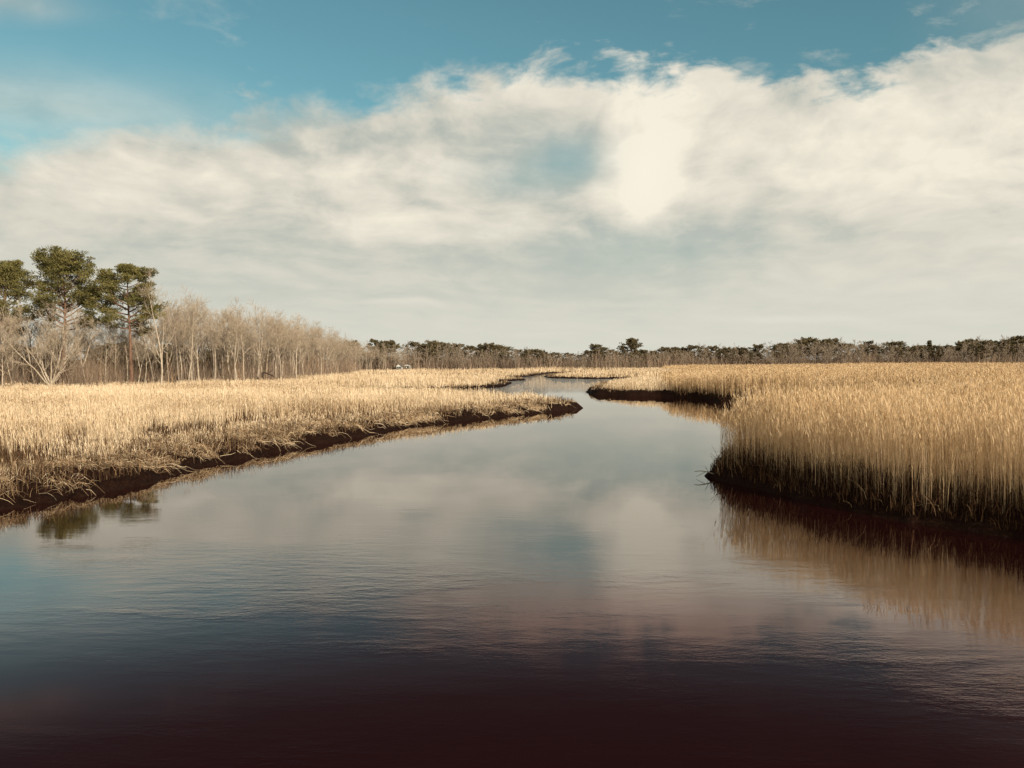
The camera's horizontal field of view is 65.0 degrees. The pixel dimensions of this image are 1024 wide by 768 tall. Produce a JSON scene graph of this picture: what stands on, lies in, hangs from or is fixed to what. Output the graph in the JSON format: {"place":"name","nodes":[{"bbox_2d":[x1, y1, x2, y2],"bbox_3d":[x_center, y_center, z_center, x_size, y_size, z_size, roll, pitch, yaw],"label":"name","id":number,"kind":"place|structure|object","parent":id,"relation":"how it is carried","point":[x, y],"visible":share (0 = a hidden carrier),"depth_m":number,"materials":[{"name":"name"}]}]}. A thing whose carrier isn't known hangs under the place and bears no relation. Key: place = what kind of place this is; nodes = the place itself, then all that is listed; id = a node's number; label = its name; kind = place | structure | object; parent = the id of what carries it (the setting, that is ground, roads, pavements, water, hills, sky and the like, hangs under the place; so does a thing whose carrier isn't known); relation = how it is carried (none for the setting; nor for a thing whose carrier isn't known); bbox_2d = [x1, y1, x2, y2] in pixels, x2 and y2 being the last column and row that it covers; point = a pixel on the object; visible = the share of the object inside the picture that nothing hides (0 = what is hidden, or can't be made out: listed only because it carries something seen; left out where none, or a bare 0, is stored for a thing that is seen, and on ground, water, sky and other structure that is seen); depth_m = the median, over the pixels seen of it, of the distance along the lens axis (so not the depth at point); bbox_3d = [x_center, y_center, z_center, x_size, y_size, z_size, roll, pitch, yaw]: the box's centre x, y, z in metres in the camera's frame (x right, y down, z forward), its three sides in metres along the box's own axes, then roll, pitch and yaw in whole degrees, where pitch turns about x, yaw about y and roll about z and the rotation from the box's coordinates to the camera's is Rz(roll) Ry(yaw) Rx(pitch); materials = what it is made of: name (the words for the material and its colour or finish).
{"place":"outdoors","nodes":[
{"label":"outdoors","id":0,"kind":"place"},
{"bbox_2d":[0,365,681,498],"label":"marsh grass","id":1,"kind":"structure","parent":0,"point":[62,407],"depth_m":56.98,"materials":[{"name":"beige plant"}]},
{"bbox_2d":[0,373,1023,767],"bbox_3d":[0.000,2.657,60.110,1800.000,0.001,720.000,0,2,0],"label":"water","id":2,"kind":"structure","parent":0,"point":[602,581],"depth_m":14.12,"materials":[{"name":"liquid"}]},
{"bbox_2d":[0,360,1023,539],"bbox_3d":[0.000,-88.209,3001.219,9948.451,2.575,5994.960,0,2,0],"label":"ground","id":3,"kind":"structure","parent":0,"point":[143,477],"depth_m":28.80,"materials":[{"name":"soil"}]},
{"bbox_2d":[0,314,23,388],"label":"bare tree","id":4,"kind":"object","parent":3,"relation":"on","point":[4,349],"visible":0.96,"depth_m":97.85,"materials":[{"name":"brown plant"}]},
{"bbox_2d":[0,302,26,385],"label":"bare tree","id":5,"kind":"object","parent":3,"relation":"on","point":[3,347],"visible":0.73,"depth_m":100.40,"materials":[{"name":"brown plant"}]},
{"bbox_2d":[0,305,31,375],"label":"bare tree","id":6,"kind":"object","parent":3,"relation":"on","point":[14,332],"visible":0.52,"depth_m":103.62,"materials":[{"name":"brown plant"}]},
{"bbox_2d":[0,259,44,350],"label":"pine tree","id":7,"kind":"object","parent":3,"relation":"on","point":[12,272],"visible":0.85,"depth_m":105.84,"materials":[{"name":"green plant"}]},
{"bbox_2d":[5,298,54,382],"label":"bare tree","id":8,"kind":"object","parent":3,"relation":"on","point":[25,322],"visible":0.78,"depth_m":101.52,"materials":[{"name":"brown plant"}]},
{"bbox_2d":[0,316,86,385],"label":"bare tree","id":9,"kind":"object","parent":3,"relation":"on","point":[61,369],"visible":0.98,"depth_m":98.75,"materials":[{"name":"beige plant"}]},
{"bbox_2d":[34,320,59,376],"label":"bare tree","id":10,"kind":"object","parent":3,"relation":"on","point":[46,342],"visible":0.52,"depth_m":105.30,"materials":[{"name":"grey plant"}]},
{"bbox_2d":[33,300,73,371],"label":"bare tree","id":11,"kind":"object","parent":3,"relation":"on","point":[46,339],"visible":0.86,"depth_m":101.23,"materials":[{"name":"brown plant"}]},
{"bbox_2d":[16,245,125,380],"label":"pine tree","id":12,"kind":"object","parent":3,"relation":"on","point":[55,263],"visible":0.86,"depth_m":104.60,"materials":[{"name":"green plant"}]},
{"bbox_2d":[54,316,91,381],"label":"bare tree","id":13,"kind":"object","parent":3,"relation":"on","point":[76,342],"visible":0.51,"depth_m":106.26,"materials":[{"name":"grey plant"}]},
{"bbox_2d":[59,301,103,383],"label":"bare tree","id":14,"kind":"object","parent":3,"relation":"on","point":[89,323],"visible":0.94,"depth_m":102.90,"materials":[{"name":"brown plant"}]},
{"bbox_2d":[79,318,95,372],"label":"bare tree","id":15,"kind":"object","parent":3,"relation":"on","point":[88,347],"visible":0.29,"depth_m":112.86,"materials":[{"name":"brown plant"}]},
{"bbox_2d":[93,320,122,381],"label":"bare tree","id":16,"kind":"object","parent":3,"relation":"on","point":[110,331],"visible":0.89,"depth_m":107.28,"materials":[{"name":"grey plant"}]},
{"bbox_2d":[99,342,123,373],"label":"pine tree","id":17,"kind":"object","parent":3,"relation":"on","point":[107,346],"visible":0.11,"depth_m":139.16,"materials":[{"name":"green plant"}]},
{"bbox_2d":[97,320,131,381],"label":"bare tree","id":18,"kind":"object","parent":3,"relation":"on","point":[117,349],"visible":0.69,"depth_m":111.04,"materials":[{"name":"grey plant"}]},
{"bbox_2d":[100,321,132,380],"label":"bare tree","id":19,"kind":"object","parent":3,"relation":"on","point":[112,333],"visible":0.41,"depth_m":115.66,"materials":[{"name":"brown plant"}]},
{"bbox_2d":[108,342,136,372],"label":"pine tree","id":20,"kind":"object","parent":3,"relation":"on","point":[122,358],"visible":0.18,"depth_m":133.42,"materials":[{"name":"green plant"}]},
{"bbox_2d":[77,263,170,383],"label":"pine tree","id":21,"kind":"object","parent":3,"relation":"on","point":[111,281],"visible":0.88,"depth_m":105.47,"materials":[{"name":"green plant"}]},
{"bbox_2d":[109,311,140,381],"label":"bare tree","id":22,"kind":"object","parent":3,"relation":"on","point":[122,337],"visible":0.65,"depth_m":111.60,"materials":[{"name":"brown plant"}]},
{"bbox_2d":[122,291,155,381],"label":"bare tree","id":23,"kind":"object","parent":3,"relation":"on","point":[149,362],"visible":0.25,"depth_m":114.78,"materials":[{"name":"brown plant"}]},
{"bbox_2d":[128,324,158,384],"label":"bare tree","id":24,"kind":"object","parent":3,"relation":"on","point":[138,342],"visible":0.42,"depth_m":120.77,"materials":[{"name":"brown plant"}]},
{"bbox_2d":[126,324,164,381],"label":"bare tree","id":25,"kind":"object","parent":3,"relation":"on","point":[146,346],"visible":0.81,"depth_m":110.07,"materials":[{"name":"brown plant"}]},
{"bbox_2d":[145,353,165,375],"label":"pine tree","id":26,"kind":"object","parent":3,"relation":"on","point":[148,364],"visible":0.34,"depth_m":144.62,"materials":[{"name":"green plant"}]},
{"bbox_2d":[131,266,186,386],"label":"bare tree","id":27,"kind":"object","parent":3,"relation":"on","point":[156,339],"visible":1,"depth_m":103.24,"materials":[{"name":"brown plant"}]},
{"bbox_2d":[140,288,187,361],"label":"bare tree","id":28,"kind":"object","parent":3,"relation":"on","point":[165,320],"visible":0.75,"depth_m":112.69,"materials":[{"name":"brown plant"}]},
{"bbox_2d":[154,309,182,377],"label":"bare tree","id":29,"kind":"object","parent":3,"relation":"on","point":[167,338],"visible":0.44,"depth_m":117.25,"materials":[{"name":"brown plant"}]},
{"bbox_2d":[160,351,180,374],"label":"pine tree","id":30,"kind":"object","parent":3,"relation":"on","point":[168,355],"visible":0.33,"depth_m":160.15,"materials":[{"name":"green plant"}]},
{"bbox_2d":[156,308,190,372],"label":"bare tree","id":31,"kind":"object","parent":3,"relation":"on","point":[165,341],"visible":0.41,"depth_m":123.77,"materials":[{"name":"brown plant"}]},
{"bbox_2d":[159,305,192,381],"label":"bare tree","id":32,"kind":"object","parent":3,"relation":"on","point":[188,324],"visible":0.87,"depth_m":114.50,"materials":[{"name":"brown plant"}]},
{"bbox_2d":[166,296,197,380],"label":"bare tree","id":33,"kind":"object","parent":3,"relation":"on","point":[179,352],"visible":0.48,"depth_m":120.51,"materials":[{"name":"brown plant"}]},
{"bbox_2d":[0,342,364,387],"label":"undergrowth","id":34,"kind":"object","parent":3,"relation":"on","point":[92,377],"visible":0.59,"depth_m":118.17,"materials":[{"name":"plant"}]},
{"bbox_2d":[159,293,209,383],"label":"bare tree","id":35,"kind":"object","parent":3,"relation":"on","point":[187,306],"visible":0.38,"depth_m":123.23,"materials":[{"name":"brown plant"}]},
{"bbox_2d":[177,305,198,380],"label":"bare tree","id":36,"kind":"object","parent":3,"relation":"on","point":[190,341],"visible":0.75,"depth_m":119.47,"materials":[{"name":"brown plant"}]},
{"bbox_2d":[168,297,212,380],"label":"bare tree","id":37,"kind":"object","parent":3,"relation":"on","point":[196,354],"visible":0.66,"depth_m":120.47,"materials":[{"name":"brown plant"}]},
{"bbox_2d":[172,284,219,384],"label":"bare tree","id":38,"kind":"object","parent":3,"relation":"on","point":[197,315],"visible":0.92,"depth_m":116.88,"materials":[{"name":"brown plant"}]},
{"bbox_2d":[177,304,217,377],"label":"bare tree","id":39,"kind":"object","parent":3,"relation":"on","point":[200,340],"visible":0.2,"depth_m":130.49,"materials":[{"name":"brown plant"}]},
{"bbox_2d":[0,301,397,383],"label":"wood interior","id":40,"kind":"object","parent":3,"relation":"on","point":[133,345],"visible":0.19,"depth_m":131.09,"materials":[{"name":"brown plant"}]},
{"bbox_2d":[197,310,225,381],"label":"bare tree","id":41,"kind":"object","parent":3,"relation":"on","point":[214,343],"visible":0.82,"depth_m":124.63,"materials":[{"name":"brown plant"}]},
{"bbox_2d":[203,308,231,380],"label":"bare tree","id":42,"kind":"object","parent":3,"relation":"on","point":[216,336],"visible":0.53,"depth_m":128.62,"materials":[{"name":"brown plant"}]},
{"bbox_2d":[204,306,239,378],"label":"bare tree","id":43,"kind":"object","parent":3,"relation":"on","point":[224,330],"visible":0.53,"depth_m":131.17,"materials":[{"name":"brown plant"}]},
{"bbox_2d":[216,305,236,380],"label":"bare tree","id":44,"kind":"object","parent":3,"relation":"on","point":[223,344],"visible":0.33,"depth_m":134.60,"materials":[{"name":"brown plant"}]},
{"bbox_2d":[210,307,244,380],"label":"bare tree","id":45,"kind":"object","parent":3,"relation":"on","point":[230,321],"visible":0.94,"depth_m":127.76,"materials":[{"name":"brown plant"}]},
{"bbox_2d":[224,316,252,380],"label":"bare tree","id":46,"kind":"object","parent":3,"relation":"on","point":[235,328],"visible":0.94,"depth_m":126.54,"materials":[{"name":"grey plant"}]},
{"bbox_2d":[227,313,253,377],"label":"bare tree","id":47,"kind":"object","parent":3,"relation":"on","point":[243,347],"visible":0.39,"depth_m":138.50,"materials":[{"name":"brown plant"}]},
{"bbox_2d":[227,295,259,379],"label":"bare tree","id":48,"kind":"object","parent":3,"relation":"on","point":[238,310],"visible":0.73,"depth_m":131.66,"materials":[{"name":"brown plant"}]},
{"bbox_2d":[239,315,262,379],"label":"bare tree","id":49,"kind":"object","parent":3,"relation":"on","point":[250,340],"visible":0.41,"depth_m":142.91,"materials":[{"name":"brown plant"}]},
{"bbox_2d":[242,316,267,377],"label":"bare tree","id":50,"kind":"object","parent":3,"relation":"on","point":[257,355],"visible":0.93,"depth_m":133.14,"materials":[{"name":"brown plant"}]},
{"bbox_2d":[240,304,271,377],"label":"bare tree","id":51,"kind":"object","parent":3,"relation":"on","point":[257,323],"visible":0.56,"depth_m":138.45,"materials":[{"name":"brown plant"}]},
{"bbox_2d":[241,296,276,379],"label":"bare tree","id":52,"kind":"object","parent":3,"relation":"on","point":[261,314],"visible":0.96,"depth_m":132.60,"materials":[{"name":"brown plant"}]},
{"bbox_2d":[245,304,273,379],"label":"bare tree","id":53,"kind":"object","parent":3,"relation":"on","point":[255,314],"visible":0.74,"depth_m":136.26,"materials":[{"name":"brown plant"}]},
{"bbox_2d":[258,309,286,371],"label":"bare tree","id":54,"kind":"object","parent":3,"relation":"on","point":[269,337],"visible":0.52,"depth_m":143.68,"materials":[{"name":"brown plant"}]},
{"bbox_2d":[262,311,287,379],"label":"bare tree","id":55,"kind":"object","parent":3,"relation":"on","point":[278,337],"visible":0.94,"depth_m":137.89,"materials":[{"name":"brown plant"}]},
{"bbox_2d":[265,310,291,377],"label":"bare tree","id":56,"kind":"object","parent":3,"relation":"on","point":[277,339],"visible":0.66,"depth_m":141.67,"materials":[{"name":"brown plant"}]},
{"bbox_2d":[266,318,294,376],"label":"bare tree","id":57,"kind":"object","parent":3,"relation":"on","point":[284,348],"visible":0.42,"depth_m":151.20,"materials":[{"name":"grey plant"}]},
{"bbox_2d":[267,319,296,377],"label":"bare tree","id":58,"kind":"object","parent":3,"relation":"on","point":[295,342],"visible":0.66,"depth_m":144.69,"materials":[{"name":"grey plant"}]},
{"bbox_2d":[287,313,309,379],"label":"bare tree","id":59,"kind":"object","parent":3,"relation":"on","point":[296,331],"visible":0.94,"depth_m":147.92,"materials":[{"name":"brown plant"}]},
{"bbox_2d":[293,328,311,371],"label":"bare tree","id":60,"kind":"object","parent":3,"relation":"on","point":[304,346],"visible":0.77,"depth_m":159.84,"materials":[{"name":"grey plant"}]},
{"bbox_2d":[308,325,330,372],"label":"bare tree","id":61,"kind":"object","parent":3,"relation":"on","point":[322,341],"visible":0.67,"depth_m":169.38,"materials":[{"name":"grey plant"}]},
{"bbox_2d":[310,326,331,375],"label":"bare tree","id":62,"kind":"object","parent":3,"relation":"on","point":[319,335],"visible":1,"depth_m":167.02,"materials":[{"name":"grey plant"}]},
{"bbox_2d":[320,326,340,363],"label":"bare tree","id":63,"kind":"object","parent":3,"relation":"on","point":[334,349],"visible":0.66,"depth_m":191.83,"materials":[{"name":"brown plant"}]},
{"bbox_2d":[367,341,390,369],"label":"bare tree","id":64,"kind":"object","parent":3,"relation":"on","point":[386,351],"visible":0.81,"depth_m":259.34,"materials":[{"name":"brown plant"}]},
{"bbox_2d":[375,340,395,363],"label":"pine tree","id":65,"kind":"object","parent":3,"relation":"on","point":[387,343],"visible":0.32,"depth_m":282.55,"materials":[{"name":"green plant"}]},
{"bbox_2d":[0,371,780,502],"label":"fallen straw","id":66,"kind":"object","parent":3,"relation":"on","point":[419,414],"visible":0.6,"depth_m":41.83,"materials":[{"name":"beige plant"}]},
{"bbox_2d":[401,341,420,357],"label":"pine tree","id":67,"kind":"object","parent":3,"relation":"on","point":[413,343],"visible":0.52,"depth_m":296.40,"materials":[{"name":"green plant"}]},
{"bbox_2d":[412,343,432,364],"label":"pine tree","id":68,"kind":"object","parent":3,"relation":"on","point":[423,347],"visible":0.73,"depth_m":273.16,"materials":[{"name":"green plant"}]},
{"bbox_2d":[434,341,456,366],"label":"pine tree","id":69,"kind":"object","parent":3,"relation":"on","point":[444,344],"visible":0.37,"depth_m":290.32,"materials":[{"name":"green plant"}]},
{"bbox_2d":[462,345,476,359],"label":"pine tree","id":70,"kind":"object","parent":3,"relation":"on","point":[472,348],"visible":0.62,"depth_m":298.26,"materials":[{"name":"green plant"}]},
{"bbox_2d":[476,342,499,359],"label":"pine tree","id":71,"kind":"object","parent":3,"relation":"on","point":[491,346],"visible":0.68,"depth_m":291.48,"materials":[{"name":"green plant"}]},
{"bbox_2d":[492,344,507,360],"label":"pine tree","id":72,"kind":"object","parent":3,"relation":"on","point":[498,347],"visible":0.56,"depth_m":296.01,"materials":[{"name":"green plant"}]},
{"bbox_2d":[533,349,549,366],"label":"pine tree","id":73,"kind":"object","parent":3,"relation":"on","point":[541,353],"visible":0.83,"depth_m":294.96,"materials":[{"name":"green plant"}]},
{"bbox_2d":[589,344,606,360],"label":"pine tree","id":74,"kind":"object","parent":3,"relation":"on","point":[593,346],"visible":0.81,"depth_m":307.20,"materials":[{"name":"green plant"}]},
{"bbox_2d":[616,337,643,366],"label":"pine tree","id":75,"kind":"object","parent":3,"relation":"on","point":[633,344],"visible":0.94,"depth_m":310.09,"materials":[{"name":"green plant"}]},
{"bbox_2d":[657,346,675,360],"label":"pine tree","id":76,"kind":"object","parent":3,"relation":"on","point":[662,348],"visible":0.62,"depth_m":319.42,"materials":[{"name":"green plant"}]},
{"bbox_2d":[338,349,1023,371],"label":"undergrowth","id":77,"kind":"object","parent":3,"relation":"on","point":[624,363],"visible":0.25,"depth_m":306.67,"materials":[{"name":"plant"}]},
{"bbox_2d":[349,335,1020,367],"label":"wood","id":78,"kind":"object","parent":3,"relation":"on","point":[854,348],"visible":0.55,"depth_m":326.12,"materials":[{"name":"grey plant"}]},
{"bbox_2d":[686,345,707,358],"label":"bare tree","id":79,"kind":"object","parent":3,"relation":"on","point":[697,347],"visible":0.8,"depth_m":321.34,"materials":[{"name":"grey plant"}]},
{"bbox_2d":[701,345,721,359],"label":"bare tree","id":80,"kind":"object","parent":3,"relation":"on","point":[712,348],"visible":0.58,"depth_m":323.89,"materials":[{"name":"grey plant"}]},
{"bbox_2d":[716,347,733,362],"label":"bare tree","id":81,"kind":"object","parent":3,"relation":"on","point":[723,350],"visible":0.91,"depth_m":316.70,"materials":[{"name":"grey plant"}]},
{"bbox_2d":[734,347,754,363],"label":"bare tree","id":82,"kind":"object","parent":3,"relation":"on","point":[741,352],"visible":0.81,"depth_m":316.71,"materials":[{"name":"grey plant"}]},
{"bbox_2d":[750,344,768,359],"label":"pine tree","id":83,"kind":"object","parent":3,"relation":"on","point":[755,348],"visible":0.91,"depth_m":320.08,"materials":[{"name":"green plant"}]},
{"bbox_2d":[770,344,787,359],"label":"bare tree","id":84,"kind":"object","parent":3,"relation":"on","point":[774,347],"visible":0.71,"depth_m":327.76,"materials":[{"name":"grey plant"}]},
{"bbox_2d":[793,339,813,356],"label":"pine tree","id":85,"kind":"object","parent":3,"relation":"on","point":[804,341],"visible":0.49,"depth_m":345.55,"materials":[{"name":"green plant"}]},
{"bbox_2d":[798,338,820,355],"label":"pine tree","id":86,"kind":"object","parent":3,"relation":"on","point":[811,340],"visible":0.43,"depth_m":348.45,"materials":[{"name":"green plant"}]},
{"bbox_2d":[811,339,835,356],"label":"pine tree","id":87,"kind":"object","parent":3,"relation":"on","point":[827,341],"visible":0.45,"depth_m":342.69,"materials":[{"name":"green plant"}]},
{"bbox_2d":[815,343,832,363],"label":"bare tree","id":88,"kind":"object","parent":3,"relation":"on","point":[822,348],"visible":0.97,"depth_m":323.21,"materials":[{"name":"brown plant"}]},
{"bbox_2d":[654,361,1023,532],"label":"reed bed","id":89,"kind":"object","parent":3,"relation":"on","point":[957,427],"visible":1,"depth_m":26.75,"materials":[{"name":"plant"}]},
{"bbox_2d":[832,339,855,362],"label":"bare tree","id":90,"kind":"object","parent":3,"relation":"on","point":[845,356],"visible":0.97,"depth_m":329.73,"materials":[{"name":"brown plant"}]},
{"bbox_2d":[863,344,882,357],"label":"pine tree","id":91,"kind":"object","parent":3,"relation":"on","point":[872,348],"visible":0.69,"depth_m":344.42,"materials":[{"name":"green plant"}]},
{"bbox_2d":[881,341,906,357],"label":"pine tree","id":92,"kind":"object","parent":3,"relation":"on","point":[900,344],"visible":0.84,"depth_m":345.48,"materials":[{"name":"green plant"}]},
{"bbox_2d":[928,345,943,360],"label":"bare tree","id":93,"kind":"object","parent":3,"relation":"on","point":[937,351],"visible":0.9,"depth_m":349.36,"materials":[{"name":"grey plant"}]},
{"bbox_2d":[955,342,973,358],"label":"pine tree","id":94,"kind":"object","parent":3,"relation":"on","point":[960,345],"visible":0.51,"depth_m":361.39,"materials":[{"name":"green plant"}]},
{"bbox_2d":[968,343,990,359],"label":"pine tree","id":95,"kind":"object","parent":3,"relation":"on","point":[978,348],"visible":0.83,"depth_m":353.13,"materials":[{"name":"green plant"}]},
{"bbox_2d":[974,339,993,355],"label":"pine tree","id":96,"kind":"object","parent":3,"relation":"on","point":[986,342],"visible":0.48,"depth_m":359.18,"materials":[{"name":"green plant"}]},
{"bbox_2d":[996,341,1015,358],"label":"pine tree","id":97,"kind":"object","parent":3,"relation":"on","point":[1006,350],"visible":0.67,"depth_m":362.26,"materials":[{"name":"green plant"}]},
{"bbox_2d":[1007,340,1023,359],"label":"pine tree","id":98,"kind":"object","parent":3,"relation":"on","point":[1019,342],"visible":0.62,"depth_m":364.33,"materials":[{"name":"green plant"}]},
{"bbox_2d":[1008,335,1023,352],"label":"pine tree","id":99,"kind":"object","parent":3,"relation":"on","point":[1018,338],"visible":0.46,"depth_m":369.94,"materials":[{"name":"green plant"}]},
{"bbox_2d":[0,0,1023,359],"label":"sky","id":100,"kind":"structure","parent":0,"point":[561,176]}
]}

